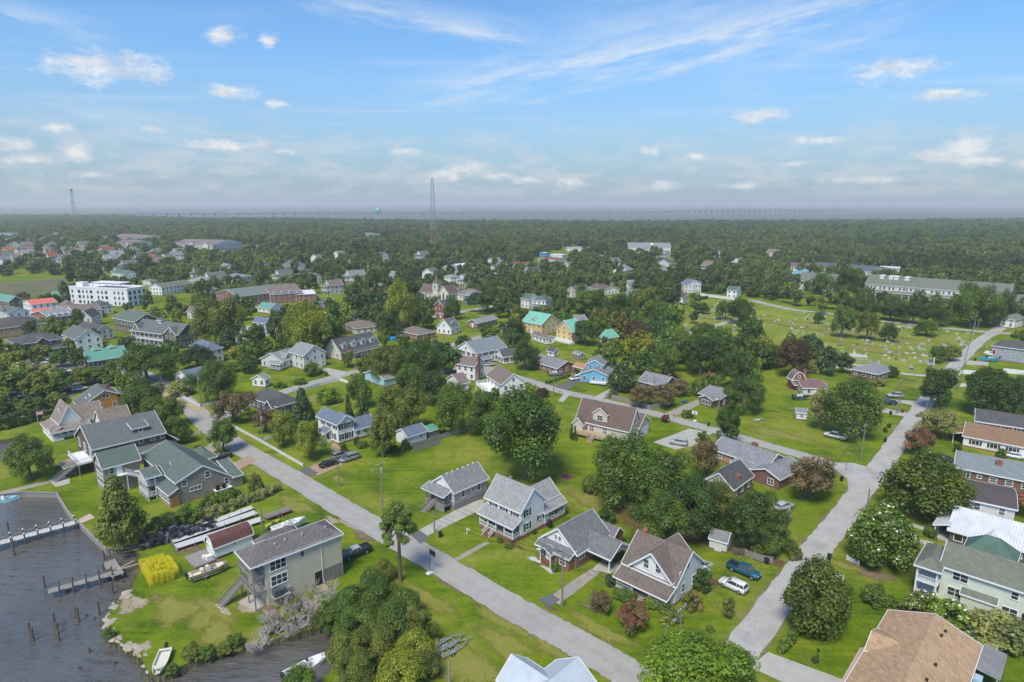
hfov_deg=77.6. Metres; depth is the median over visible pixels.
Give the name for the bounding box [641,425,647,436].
garage door
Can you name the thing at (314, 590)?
dead bush
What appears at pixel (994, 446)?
window
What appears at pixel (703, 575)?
shrub
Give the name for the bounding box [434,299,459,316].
red gabled house
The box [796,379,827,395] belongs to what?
maroon roofed house
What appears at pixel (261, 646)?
dead bush
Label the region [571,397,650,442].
brown roofed house
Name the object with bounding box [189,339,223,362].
blue roofed inn
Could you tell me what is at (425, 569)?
road verge
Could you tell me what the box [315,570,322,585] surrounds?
doorway
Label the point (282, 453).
picket fence
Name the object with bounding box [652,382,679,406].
crape myrtle
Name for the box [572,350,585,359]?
little green shed
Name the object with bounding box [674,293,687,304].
white box house
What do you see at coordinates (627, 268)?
village house
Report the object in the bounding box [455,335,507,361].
white swept house
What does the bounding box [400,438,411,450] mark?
shrub
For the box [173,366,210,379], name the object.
slate low house
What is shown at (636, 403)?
board fence
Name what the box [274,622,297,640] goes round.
dead bush
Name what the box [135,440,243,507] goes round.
shingled house
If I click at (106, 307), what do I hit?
charcoal hip store
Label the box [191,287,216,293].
flat grey house
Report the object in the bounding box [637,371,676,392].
grey roofed brick house
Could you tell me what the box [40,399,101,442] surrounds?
shake roofed house
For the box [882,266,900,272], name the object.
white box store
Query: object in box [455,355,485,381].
taupe roofed house
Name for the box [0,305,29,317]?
turreted house
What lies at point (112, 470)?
window
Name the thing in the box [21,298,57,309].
coral roofed house
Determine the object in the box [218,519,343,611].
elevated house
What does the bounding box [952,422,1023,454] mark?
russet roofed ranch
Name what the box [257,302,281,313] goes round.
green roofed cottage
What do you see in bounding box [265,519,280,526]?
kayak
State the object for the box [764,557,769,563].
wheelie bin
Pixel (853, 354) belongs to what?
family plot
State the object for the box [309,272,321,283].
pale wood house
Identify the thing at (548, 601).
driveway
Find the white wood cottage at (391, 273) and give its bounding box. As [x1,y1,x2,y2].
[388,271,397,278]
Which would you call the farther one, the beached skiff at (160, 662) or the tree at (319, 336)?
the tree at (319, 336)
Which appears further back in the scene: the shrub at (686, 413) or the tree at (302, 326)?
the tree at (302, 326)
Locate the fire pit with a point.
(565, 476)
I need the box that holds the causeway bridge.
[88,209,850,215]
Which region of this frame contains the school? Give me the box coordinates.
[174,239,241,250]
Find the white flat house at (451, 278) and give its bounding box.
[443,274,458,283]
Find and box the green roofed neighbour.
[520,293,537,308]
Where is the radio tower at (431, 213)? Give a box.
[430,178,437,241]
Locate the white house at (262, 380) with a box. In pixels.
[251,372,270,387]
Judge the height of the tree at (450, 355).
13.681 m
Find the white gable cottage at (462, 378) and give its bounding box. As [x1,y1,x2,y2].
[446,372,470,390]
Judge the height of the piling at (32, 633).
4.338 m
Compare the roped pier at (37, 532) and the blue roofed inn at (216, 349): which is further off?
the blue roofed inn at (216, 349)
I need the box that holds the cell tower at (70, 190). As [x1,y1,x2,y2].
[69,189,78,228]
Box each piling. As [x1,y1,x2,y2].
[11,538,15,555]
[27,622,31,637]
[30,626,34,641]
[42,575,45,587]
[52,612,55,627]
[56,630,60,641]
[75,607,79,621]
[96,600,100,614]
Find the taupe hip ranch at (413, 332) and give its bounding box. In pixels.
[397,326,435,340]
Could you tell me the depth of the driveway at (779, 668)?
86.23 m
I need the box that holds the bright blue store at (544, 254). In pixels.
[538,252,549,256]
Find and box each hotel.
[68,281,146,306]
[130,317,197,348]
[226,273,252,284]
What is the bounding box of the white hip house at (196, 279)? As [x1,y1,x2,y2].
[187,276,209,283]
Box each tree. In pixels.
[0,343,31,366]
[0,351,19,369]
[0,360,6,370]
[0,366,28,396]
[0,394,19,416]
[0,432,55,479]
[8,343,34,359]
[9,360,40,377]
[11,396,45,412]
[16,370,55,396]
[20,320,36,334]
[28,344,56,361]
[36,323,62,337]
[38,315,60,325]
[38,362,59,374]
[44,391,71,409]
[47,347,68,366]
[47,368,73,394]
[53,320,65,329]
[60,338,75,351]
[66,308,84,326]
[66,347,83,367]
[71,367,90,384]
[81,366,108,382]
[92,474,149,553]
[98,370,126,384]
[102,361,116,371]
[114,340,180,379]
[114,373,129,390]
[117,335,136,348]
[118,377,165,414]
[139,393,186,423]
[156,312,175,321]
[161,339,181,351]
[161,343,177,358]
[162,415,193,439]
[168,306,182,322]
[176,343,217,366]
[181,358,238,401]
[188,295,249,341]
[205,417,237,450]
[214,325,236,350]
[222,361,240,369]
[227,346,248,362]
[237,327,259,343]
[237,338,259,361]
[238,358,258,372]
[249,323,265,343]
[254,338,284,356]
[267,313,284,339]
[267,409,297,445]
[268,310,284,327]
[274,332,292,347]
[281,301,332,348]
[292,301,302,314]
[292,387,316,424]
[293,419,327,458]
[301,298,311,309]
[303,360,318,375]
[309,299,331,335]
[313,327,321,344]
[323,334,335,350]
[324,302,345,324]
[330,315,345,335]
[338,301,353,322]
[345,372,372,407]
[345,393,354,416]
[355,353,371,374]
[355,393,368,416]
[366,410,396,457]
[367,343,407,381]
[373,382,430,433]
[374,312,403,333]
[377,327,389,347]
[379,500,419,581]
[384,277,417,325]
[390,338,444,378]
[394,362,421,392]
[398,341,410,357]
[412,302,433,327]
[417,369,441,404]
[419,335,430,346]
[429,338,444,352]
[432,412,455,432]
[435,381,473,431]
[439,341,462,374]
[442,293,461,316]
[454,335,470,348]
[464,284,504,311]
[464,390,497,433]
[479,322,500,337]
[482,382,562,480]
[497,321,507,337]
[503,317,530,347]
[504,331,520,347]
[508,304,524,318]
[509,313,519,319]
[512,337,540,369]
[513,311,522,326]
[517,308,526,319]
[546,308,559,318]
[558,303,571,322]
[569,424,573,439]
[570,320,598,344]
[572,425,576,440]
[575,290,607,315]
[588,308,600,322]
[591,428,655,509]
[592,317,600,338]
[597,315,610,331]
[597,336,608,348]
[597,340,621,356]
[599,291,638,316]
[600,307,610,331]
[601,345,620,367]
[606,361,638,393]
[608,311,626,334]
[611,338,623,352]
[620,307,633,319]
[621,319,648,340]
[621,338,635,355]
[621,351,632,363]
[624,311,639,330]
[625,327,649,353]
[627,488,691,538]
[630,287,660,313]
[631,348,652,371]
[631,446,705,515]
[633,330,653,356]
[636,626,760,681]
[637,299,673,325]
[640,318,649,331]
[644,343,681,374]
[646,345,655,353]
[647,319,658,339]
[647,332,655,339]
[649,335,667,358]
[654,329,669,339]
[659,319,675,331]
[664,305,683,323]
[664,326,690,340]
[666,337,685,374]
[668,301,684,326]
[668,477,722,539]
[672,326,688,343]
[675,333,691,364]
[680,335,725,374]
[688,321,715,335]
[689,310,698,323]
[693,302,710,313]
[694,430,709,446]
[695,329,708,337]
[697,475,739,529]
[706,324,738,370]
[711,654,756,681]
[714,405,740,437]
[715,299,729,318]
[715,349,758,382]
[722,373,766,412]
[722,596,735,618]
[726,296,755,317]
[727,488,791,547]
[729,335,737,347]
[735,310,751,327]
[735,330,755,352]
[739,336,756,362]
[740,314,766,339]
[748,342,773,364]
[752,357,764,380]
[755,336,771,349]
[756,519,797,554]
[757,334,773,344]
[764,343,781,366]
[777,339,813,371]
[779,553,855,642]
[783,330,798,343]
[799,333,825,360]
[802,335,819,359]
[806,272,834,294]
[808,385,831,429]
[809,337,821,349]
[813,312,824,323]
[814,296,828,313]
[815,345,838,375]
[822,373,888,439]
[828,267,867,295]
[830,303,856,337]
[835,352,856,372]
[844,293,879,316]
[844,498,923,571]
[854,311,881,339]
[876,297,905,320]
[877,449,979,527]
[878,322,900,340]
[898,301,929,323]
[912,319,942,335]
[913,406,961,437]
[918,364,960,408]
[920,300,956,324]
[929,345,947,362]
[945,345,962,360]
[948,279,1005,327]
[963,365,1018,410]
[980,301,1008,326]
[989,373,1023,413]
[998,287,1018,316]
[1009,330,1023,340]
[1019,331,1023,341]
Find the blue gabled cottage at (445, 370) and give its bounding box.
[429,363,452,375]
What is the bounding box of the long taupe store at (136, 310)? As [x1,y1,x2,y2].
[128,309,146,313]
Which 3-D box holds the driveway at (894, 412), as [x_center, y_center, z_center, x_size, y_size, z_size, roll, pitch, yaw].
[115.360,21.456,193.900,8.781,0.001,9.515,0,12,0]
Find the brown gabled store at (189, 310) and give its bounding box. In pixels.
[186,306,198,318]
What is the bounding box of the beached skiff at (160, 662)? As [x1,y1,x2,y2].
[152,642,171,674]
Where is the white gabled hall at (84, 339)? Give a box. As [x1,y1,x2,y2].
[61,324,102,350]
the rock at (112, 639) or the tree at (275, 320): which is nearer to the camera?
the rock at (112, 639)
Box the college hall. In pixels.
[103,234,167,239]
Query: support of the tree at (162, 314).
on the ground at (520, 572)
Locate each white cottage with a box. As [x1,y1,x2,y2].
[142,279,158,285]
[436,317,460,334]
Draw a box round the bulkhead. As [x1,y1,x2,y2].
[0,491,119,554]
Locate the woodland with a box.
[0,213,1023,324]
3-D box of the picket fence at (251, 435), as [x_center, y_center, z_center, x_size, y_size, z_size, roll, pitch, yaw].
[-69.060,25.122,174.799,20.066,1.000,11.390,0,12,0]
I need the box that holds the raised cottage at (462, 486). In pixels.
[421,461,489,512]
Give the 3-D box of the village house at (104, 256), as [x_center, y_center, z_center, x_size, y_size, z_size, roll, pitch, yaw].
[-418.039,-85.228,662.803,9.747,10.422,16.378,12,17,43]
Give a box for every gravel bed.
[527,556,540,562]
[541,566,554,573]
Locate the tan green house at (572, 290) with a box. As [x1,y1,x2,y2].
[567,284,588,297]
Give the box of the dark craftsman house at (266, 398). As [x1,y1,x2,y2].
[251,387,295,415]
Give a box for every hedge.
[0,405,45,429]
[41,415,50,421]
[196,482,281,518]
[196,489,241,508]
[316,368,327,375]
[546,373,571,383]
[777,626,799,653]
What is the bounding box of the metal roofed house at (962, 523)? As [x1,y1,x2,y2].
[932,506,1023,562]
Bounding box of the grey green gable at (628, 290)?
[625,288,637,297]
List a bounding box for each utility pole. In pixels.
[195,374,200,406]
[260,412,262,439]
[260,504,263,532]
[371,462,384,510]
[433,512,434,531]
[447,662,449,681]
[561,549,563,607]
[672,604,685,631]
[860,424,866,460]
[896,380,901,413]
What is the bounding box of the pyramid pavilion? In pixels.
[51,290,65,302]
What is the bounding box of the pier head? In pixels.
[102,558,123,578]
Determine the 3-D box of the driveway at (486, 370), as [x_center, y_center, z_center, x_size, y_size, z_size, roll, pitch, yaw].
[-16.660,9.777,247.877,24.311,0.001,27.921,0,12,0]
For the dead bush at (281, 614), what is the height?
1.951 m
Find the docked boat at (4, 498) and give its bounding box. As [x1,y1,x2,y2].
[0,494,19,502]
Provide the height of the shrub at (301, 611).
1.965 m
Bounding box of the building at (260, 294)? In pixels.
[215,284,273,305]
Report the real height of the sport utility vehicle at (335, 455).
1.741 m
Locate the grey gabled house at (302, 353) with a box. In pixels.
[288,341,326,369]
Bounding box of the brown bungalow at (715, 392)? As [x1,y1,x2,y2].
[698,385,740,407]
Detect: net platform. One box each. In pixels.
[170,510,257,544]
[174,517,263,551]
[198,506,253,527]
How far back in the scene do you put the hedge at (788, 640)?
90.96 m
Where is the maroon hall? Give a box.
[790,262,811,270]
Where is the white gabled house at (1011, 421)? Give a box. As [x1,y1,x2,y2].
[973,408,1023,431]
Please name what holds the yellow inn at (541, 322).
on the ground at (520, 572)
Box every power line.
[263,418,378,467]
[265,416,378,463]
[382,465,561,551]
[382,469,560,556]
[435,514,560,551]
[435,518,558,556]
[564,558,680,613]
[565,553,679,607]
[683,536,768,612]
[686,518,781,604]
[723,399,858,424]
[723,402,862,428]
[789,429,864,513]
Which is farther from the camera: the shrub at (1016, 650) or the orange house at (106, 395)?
the orange house at (106, 395)
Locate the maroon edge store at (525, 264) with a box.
[506,261,528,267]
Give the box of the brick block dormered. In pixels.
[266,283,303,303]
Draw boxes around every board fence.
[412,425,472,448]
[414,440,439,451]
[606,393,672,408]
[745,548,773,563]
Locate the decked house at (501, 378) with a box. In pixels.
[475,364,526,398]
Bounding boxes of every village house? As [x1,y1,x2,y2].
[0,246,16,252]
[0,250,13,255]
[0,255,11,264]
[6,241,19,246]
[9,254,20,261]
[14,248,27,252]
[20,241,33,246]
[21,249,33,253]
[42,246,53,252]
[44,241,56,245]
[45,252,58,262]
[56,254,70,264]
[77,241,88,245]
[98,246,113,252]
[102,254,118,259]
[105,255,116,260]
[109,250,124,253]
[110,266,124,275]
[118,260,135,271]
[129,246,140,254]
[132,253,148,259]
[150,257,162,267]
[161,253,175,257]
[170,251,183,259]
[189,267,209,278]
[203,271,224,283]
[218,263,233,270]
[272,269,292,281]
[310,254,322,261]
[321,279,343,294]
[342,269,365,284]
[378,252,388,260]
[414,250,428,259]
[422,267,439,278]
[457,273,474,286]
[487,257,502,264]
[489,265,501,275]
[523,266,540,271]
[606,257,621,264]
[613,264,632,272]
[658,250,669,258]
[659,259,676,269]
[701,260,713,269]
[767,249,779,255]
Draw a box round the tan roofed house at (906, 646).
[845,609,1006,681]
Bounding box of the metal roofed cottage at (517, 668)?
[495,654,596,681]
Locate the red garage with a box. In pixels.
[436,312,451,318]
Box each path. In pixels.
[0,481,48,493]
[77,514,94,522]
[330,442,340,450]
[454,541,488,560]
[690,319,736,332]
[820,359,926,376]
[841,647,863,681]
[911,524,924,529]
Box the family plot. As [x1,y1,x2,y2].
[849,349,867,357]
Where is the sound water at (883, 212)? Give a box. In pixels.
[0,205,1023,220]
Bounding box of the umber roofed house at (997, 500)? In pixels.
[964,479,1017,520]
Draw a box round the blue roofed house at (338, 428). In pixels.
[315,406,372,444]
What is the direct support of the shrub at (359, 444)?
on the ground at (520, 572)
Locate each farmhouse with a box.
[476,473,566,543]
[612,527,712,605]
[727,286,741,296]
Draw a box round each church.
[420,273,482,299]
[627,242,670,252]
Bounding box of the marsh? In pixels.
[0,278,69,297]
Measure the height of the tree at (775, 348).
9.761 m
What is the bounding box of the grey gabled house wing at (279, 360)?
[260,348,291,369]
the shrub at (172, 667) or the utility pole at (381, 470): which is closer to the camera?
the shrub at (172, 667)
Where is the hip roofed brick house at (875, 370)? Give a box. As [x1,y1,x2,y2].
[850,362,891,380]
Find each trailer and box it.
[263,504,291,518]
[436,632,464,650]
[436,636,471,657]
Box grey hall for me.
[350,232,379,236]
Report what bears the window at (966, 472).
in the brick ranch at (993, 470)
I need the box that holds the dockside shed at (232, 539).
[184,521,253,568]
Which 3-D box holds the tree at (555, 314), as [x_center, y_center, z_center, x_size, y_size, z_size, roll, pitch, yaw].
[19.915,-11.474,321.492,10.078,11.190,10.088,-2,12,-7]
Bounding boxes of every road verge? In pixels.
[148,371,610,680]
[489,366,838,462]
[725,321,1002,658]
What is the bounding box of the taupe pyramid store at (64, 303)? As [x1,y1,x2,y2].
[56,300,75,308]
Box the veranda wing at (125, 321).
[113,310,156,333]
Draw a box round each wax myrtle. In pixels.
[281,661,316,681]
[309,598,340,634]
[325,629,362,671]
[331,602,378,647]
[332,583,370,626]
[333,645,377,681]
[349,621,397,666]
[357,565,385,590]
[358,574,396,614]
[373,647,425,681]
[374,558,395,581]
[374,598,416,644]
[386,584,421,612]
[394,628,437,675]
[400,604,439,648]
[412,646,442,680]
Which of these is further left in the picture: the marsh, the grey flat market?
the marsh
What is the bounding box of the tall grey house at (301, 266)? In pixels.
[282,260,309,270]
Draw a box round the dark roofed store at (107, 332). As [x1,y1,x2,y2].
[78,321,113,340]
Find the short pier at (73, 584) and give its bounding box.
[48,566,113,597]
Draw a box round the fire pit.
[558,473,573,480]
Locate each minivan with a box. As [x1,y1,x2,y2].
[6,391,20,397]
[17,392,30,397]
[339,450,359,462]
[569,374,579,380]
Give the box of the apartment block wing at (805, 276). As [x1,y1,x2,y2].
[797,272,839,292]
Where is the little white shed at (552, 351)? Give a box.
[546,347,559,356]
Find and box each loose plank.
[106,560,133,574]
[113,563,137,570]
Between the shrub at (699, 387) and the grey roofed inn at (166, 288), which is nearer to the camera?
the shrub at (699, 387)
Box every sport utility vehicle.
[216,449,232,459]
[330,450,347,459]
[669,437,687,446]
[718,576,749,594]
[773,500,794,511]
[887,391,903,397]
[940,453,953,464]
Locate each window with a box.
[95,462,101,474]
[97,474,103,486]
[102,393,109,398]
[109,468,114,474]
[181,479,187,486]
[190,484,201,491]
[205,470,210,477]
[224,477,228,483]
[261,577,265,589]
[269,557,286,572]
[270,571,288,587]
[339,423,345,429]
[339,433,345,440]
[346,421,352,427]
[347,431,353,437]
[500,506,507,512]
[524,507,530,517]
[524,521,530,530]
[537,513,543,520]
[550,509,555,516]
[556,506,562,512]
[559,557,565,566]
[597,415,602,421]
[643,558,648,569]
[655,563,661,574]
[681,582,684,593]
[701,399,710,405]
[716,452,721,458]
[767,477,773,485]
[946,585,960,598]
[952,572,968,584]
[953,533,962,542]
[963,471,970,477]
[969,439,981,445]
[973,502,980,510]
[987,443,1000,449]
[988,476,996,483]
[997,508,1005,515]
[1001,605,1017,617]
[1005,480,1013,486]
[1006,446,1018,452]
[1010,591,1019,601]
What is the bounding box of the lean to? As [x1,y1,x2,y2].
[425,424,438,437]
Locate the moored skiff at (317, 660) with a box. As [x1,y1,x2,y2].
[280,652,326,680]
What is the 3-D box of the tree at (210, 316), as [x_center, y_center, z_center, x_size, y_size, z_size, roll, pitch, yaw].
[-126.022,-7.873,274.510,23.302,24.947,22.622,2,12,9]
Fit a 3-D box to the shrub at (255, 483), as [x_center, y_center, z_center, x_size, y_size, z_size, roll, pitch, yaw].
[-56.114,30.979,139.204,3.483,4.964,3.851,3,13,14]
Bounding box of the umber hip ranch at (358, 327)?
[342,320,376,334]
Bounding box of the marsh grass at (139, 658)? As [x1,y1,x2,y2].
[0,433,334,681]
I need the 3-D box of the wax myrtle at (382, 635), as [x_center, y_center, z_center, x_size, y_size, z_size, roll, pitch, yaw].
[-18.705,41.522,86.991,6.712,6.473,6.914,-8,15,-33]
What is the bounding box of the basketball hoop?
[425,549,434,574]
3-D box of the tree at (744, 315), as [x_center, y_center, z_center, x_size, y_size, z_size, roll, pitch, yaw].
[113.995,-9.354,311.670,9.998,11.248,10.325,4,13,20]
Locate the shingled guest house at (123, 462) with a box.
[92,443,142,491]
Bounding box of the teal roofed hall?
[792,269,813,273]
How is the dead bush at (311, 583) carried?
on the ground at (520, 572)
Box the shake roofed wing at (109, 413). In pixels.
[93,404,130,421]
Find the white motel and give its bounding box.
[550,254,566,257]
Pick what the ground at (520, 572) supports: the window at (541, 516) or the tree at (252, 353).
the tree at (252, 353)
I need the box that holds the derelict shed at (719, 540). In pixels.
[708,528,732,553]
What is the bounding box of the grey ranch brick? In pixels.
[468,315,497,328]
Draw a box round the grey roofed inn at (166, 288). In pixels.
[149,280,190,295]
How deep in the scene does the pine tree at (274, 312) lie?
294.89 m
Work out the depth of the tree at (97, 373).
223.35 m
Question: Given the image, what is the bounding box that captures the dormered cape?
[324,331,380,360]
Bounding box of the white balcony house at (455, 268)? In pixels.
[442,264,460,274]
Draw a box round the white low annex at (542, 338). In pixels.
[531,331,555,344]
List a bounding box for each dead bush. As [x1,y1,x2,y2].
[244,638,261,652]
[247,635,267,650]
[251,626,272,644]
[256,609,285,623]
[262,617,292,634]
[269,607,289,620]
[274,595,292,608]
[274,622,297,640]
[281,602,301,613]
[281,607,310,628]
[282,614,304,630]
[293,589,306,598]
[294,592,318,608]
[295,599,321,617]
[303,604,322,628]
[304,578,318,589]
[308,586,324,596]
[308,594,328,610]
[317,586,336,600]
[325,576,340,589]
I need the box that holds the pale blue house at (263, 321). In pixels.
[252,316,271,333]
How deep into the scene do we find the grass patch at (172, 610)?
99.44 m
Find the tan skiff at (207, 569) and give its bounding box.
[184,560,233,580]
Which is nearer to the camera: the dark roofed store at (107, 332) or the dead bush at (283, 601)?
the dead bush at (283, 601)
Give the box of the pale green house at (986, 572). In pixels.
[913,535,1023,626]
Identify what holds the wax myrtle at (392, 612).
on the ground at (520, 572)
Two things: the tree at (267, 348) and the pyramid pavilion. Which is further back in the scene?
the pyramid pavilion
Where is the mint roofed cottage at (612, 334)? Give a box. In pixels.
[598,329,619,342]
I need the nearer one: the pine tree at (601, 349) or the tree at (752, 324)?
the pine tree at (601, 349)
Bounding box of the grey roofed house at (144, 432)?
[53,410,178,482]
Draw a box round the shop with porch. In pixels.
[5,332,67,352]
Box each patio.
[49,474,69,486]
[238,595,265,610]
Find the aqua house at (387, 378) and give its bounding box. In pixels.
[363,366,398,386]
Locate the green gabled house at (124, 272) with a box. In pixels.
[111,269,135,278]
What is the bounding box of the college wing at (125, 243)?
[113,239,151,247]
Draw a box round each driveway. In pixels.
[204,442,216,451]
[233,455,254,468]
[299,467,317,475]
[310,451,353,474]
[323,368,345,377]
[411,530,429,542]
[420,500,483,535]
[453,366,491,374]
[539,594,559,607]
[553,569,599,603]
[556,379,579,389]
[558,392,570,401]
[592,559,619,572]
[593,386,615,398]
[654,429,711,449]
[664,399,699,415]
[753,652,841,681]
[880,407,906,415]
[890,399,917,405]
[920,539,933,543]
[966,361,988,365]
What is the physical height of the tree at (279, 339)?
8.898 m
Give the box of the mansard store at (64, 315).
[30,308,72,325]
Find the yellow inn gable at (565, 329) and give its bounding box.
[553,318,582,343]
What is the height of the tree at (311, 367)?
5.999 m
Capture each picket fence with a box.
[179,394,214,406]
[232,424,284,440]
[259,438,302,465]
[846,555,859,565]
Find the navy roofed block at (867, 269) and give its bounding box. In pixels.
[809,262,890,275]
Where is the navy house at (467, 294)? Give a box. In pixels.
[463,291,479,304]
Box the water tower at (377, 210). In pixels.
[374,207,380,218]
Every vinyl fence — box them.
[295,378,348,392]
[695,291,736,299]
[957,369,975,378]
[1003,368,1023,374]
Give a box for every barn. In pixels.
[0,293,23,308]
[786,369,806,390]
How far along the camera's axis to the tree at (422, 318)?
314.64 m
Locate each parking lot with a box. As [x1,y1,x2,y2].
[7,356,120,413]
[223,326,275,346]
[277,299,378,321]
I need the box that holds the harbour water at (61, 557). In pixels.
[0,440,335,681]
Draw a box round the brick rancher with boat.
[533,353,575,375]
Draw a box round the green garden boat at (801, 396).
[791,393,809,400]
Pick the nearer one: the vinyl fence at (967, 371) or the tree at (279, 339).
the vinyl fence at (967, 371)
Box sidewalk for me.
[163,391,200,410]
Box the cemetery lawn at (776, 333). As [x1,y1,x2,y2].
[682,302,972,373]
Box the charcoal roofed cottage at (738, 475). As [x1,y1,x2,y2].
[705,459,754,496]
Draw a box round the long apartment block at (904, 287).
[865,274,1023,306]
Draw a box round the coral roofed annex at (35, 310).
[29,307,51,315]
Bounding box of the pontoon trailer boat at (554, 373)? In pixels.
[547,370,562,375]
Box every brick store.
[0,316,46,338]
[296,289,316,302]
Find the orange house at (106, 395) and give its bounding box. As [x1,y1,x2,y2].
[72,384,122,408]
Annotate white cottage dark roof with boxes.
[496,348,522,364]
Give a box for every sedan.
[57,387,72,392]
[71,385,87,390]
[318,459,338,467]
[484,362,495,365]
[1004,451,1023,459]
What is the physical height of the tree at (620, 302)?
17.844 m
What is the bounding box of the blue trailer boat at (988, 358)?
[978,353,1000,361]
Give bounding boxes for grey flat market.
[566,246,588,251]
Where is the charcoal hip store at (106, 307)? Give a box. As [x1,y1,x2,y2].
[93,300,112,314]
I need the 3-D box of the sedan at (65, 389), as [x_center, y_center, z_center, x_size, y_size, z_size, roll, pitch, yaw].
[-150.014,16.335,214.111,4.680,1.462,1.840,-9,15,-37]
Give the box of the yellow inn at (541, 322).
[522,311,560,334]
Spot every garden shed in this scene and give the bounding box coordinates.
[395,422,427,444]
[794,407,807,420]
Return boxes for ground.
[0,240,1023,681]
[117,598,146,613]
[128,596,149,608]
[134,558,163,572]
[141,640,150,650]
[150,594,158,599]
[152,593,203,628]
[171,538,202,554]
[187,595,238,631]
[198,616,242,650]
[210,557,221,564]
[236,599,254,612]
[260,604,284,618]
[278,494,317,512]
[292,593,313,608]
[305,393,343,405]
[316,583,334,591]
[327,516,338,522]
[329,475,349,484]
[339,518,360,531]
[346,634,438,680]
[355,530,373,541]
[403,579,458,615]
[432,632,499,681]
[437,578,463,593]
[472,624,535,660]
[473,600,543,646]
[503,540,522,549]
[509,621,568,658]
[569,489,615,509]
[569,608,640,647]
[578,601,600,612]
[609,497,747,551]
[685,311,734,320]
[702,577,717,585]
[708,600,748,620]
[745,425,828,446]
[748,548,787,567]
[763,320,832,330]
[780,405,866,424]
[783,325,907,339]
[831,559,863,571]
[834,341,935,357]
[845,561,894,580]
[869,338,987,354]
[877,425,894,430]
[900,376,926,381]
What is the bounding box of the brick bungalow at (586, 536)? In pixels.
[535,508,628,571]
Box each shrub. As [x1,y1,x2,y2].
[101,626,114,638]
[135,520,159,537]
[150,511,179,530]
[165,378,195,396]
[165,662,177,674]
[174,503,202,523]
[179,641,201,661]
[198,644,214,659]
[200,493,218,505]
[214,640,232,656]
[218,488,235,502]
[225,632,243,647]
[247,471,264,492]
[260,620,276,634]
[272,381,286,387]
[278,612,295,628]
[286,597,301,610]
[293,378,306,385]
[295,607,312,620]
[311,606,323,619]
[315,387,341,404]
[340,442,347,450]
[353,436,358,444]
[355,440,369,448]
[386,444,398,452]
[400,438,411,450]
[491,387,499,399]
[496,536,502,542]
[503,541,513,549]
[537,387,548,397]
[551,560,559,572]
[581,474,599,495]
[597,506,616,523]
[605,574,616,587]
[608,390,617,397]
[612,587,629,601]
[625,590,636,600]
[642,596,656,609]
[643,649,659,673]
[655,601,672,613]
[659,616,671,626]
[661,607,683,624]
[681,409,693,417]
[681,590,703,612]
[689,378,705,395]
[693,567,712,593]
[705,625,714,632]
[748,541,764,553]
[787,546,803,560]
[804,359,822,373]
[811,656,819,662]
[860,583,889,609]
[872,377,887,385]
[886,594,899,607]
[887,366,899,377]
[899,589,951,619]
[923,523,938,539]
[926,597,978,639]
[929,513,937,523]
[948,432,963,439]
[953,442,962,450]
[962,607,1023,652]
[994,619,1023,656]
[995,448,1006,457]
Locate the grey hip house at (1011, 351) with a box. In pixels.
[984,340,1023,363]
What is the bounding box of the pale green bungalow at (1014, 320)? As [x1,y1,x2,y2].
[1000,313,1023,328]
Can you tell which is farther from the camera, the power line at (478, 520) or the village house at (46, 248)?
the village house at (46, 248)
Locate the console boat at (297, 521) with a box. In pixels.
[267,516,310,531]
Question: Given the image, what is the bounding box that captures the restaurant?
[82,344,125,367]
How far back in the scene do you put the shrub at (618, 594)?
101.83 m
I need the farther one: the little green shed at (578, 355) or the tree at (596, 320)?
the tree at (596, 320)
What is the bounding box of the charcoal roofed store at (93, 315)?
[82,307,101,323]
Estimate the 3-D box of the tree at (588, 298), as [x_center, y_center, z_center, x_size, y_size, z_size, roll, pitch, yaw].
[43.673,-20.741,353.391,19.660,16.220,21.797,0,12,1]
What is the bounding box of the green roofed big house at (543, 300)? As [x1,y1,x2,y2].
[531,294,551,309]
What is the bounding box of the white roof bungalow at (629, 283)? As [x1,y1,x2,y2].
[626,280,634,288]
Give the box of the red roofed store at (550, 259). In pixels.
[538,257,566,261]
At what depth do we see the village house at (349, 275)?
497.89 m
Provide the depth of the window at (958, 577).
99.78 m
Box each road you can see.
[120,368,657,681]
[200,414,231,432]
[221,307,552,416]
[408,305,492,320]
[484,366,836,465]
[698,323,1005,680]
[749,300,1011,333]
[834,463,866,493]
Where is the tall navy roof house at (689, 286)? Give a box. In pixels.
[681,279,700,293]
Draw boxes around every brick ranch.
[713,436,798,489]
[954,450,1023,492]
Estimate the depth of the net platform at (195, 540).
118.81 m
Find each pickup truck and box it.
[342,542,371,561]
[726,558,761,579]
[823,430,846,440]
[882,398,896,404]
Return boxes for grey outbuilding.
[572,314,587,320]
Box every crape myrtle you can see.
[210,391,256,421]
[251,408,277,431]
[341,349,353,366]
[395,332,409,342]
[587,587,612,614]
[615,600,650,634]
[629,385,654,407]
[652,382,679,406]
[660,414,669,421]
[672,378,690,394]
[690,438,719,478]
[701,370,716,387]
[789,455,837,500]
[902,426,936,453]
[1015,490,1023,514]
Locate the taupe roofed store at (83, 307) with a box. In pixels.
[66,303,101,317]
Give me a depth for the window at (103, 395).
194.03 m
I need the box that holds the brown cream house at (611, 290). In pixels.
[588,283,620,294]
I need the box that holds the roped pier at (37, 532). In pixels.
[0,515,77,547]
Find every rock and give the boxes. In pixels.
[102,620,114,628]
[108,637,115,641]
[119,592,130,599]
[125,643,137,651]
[131,644,142,649]
[133,647,143,655]

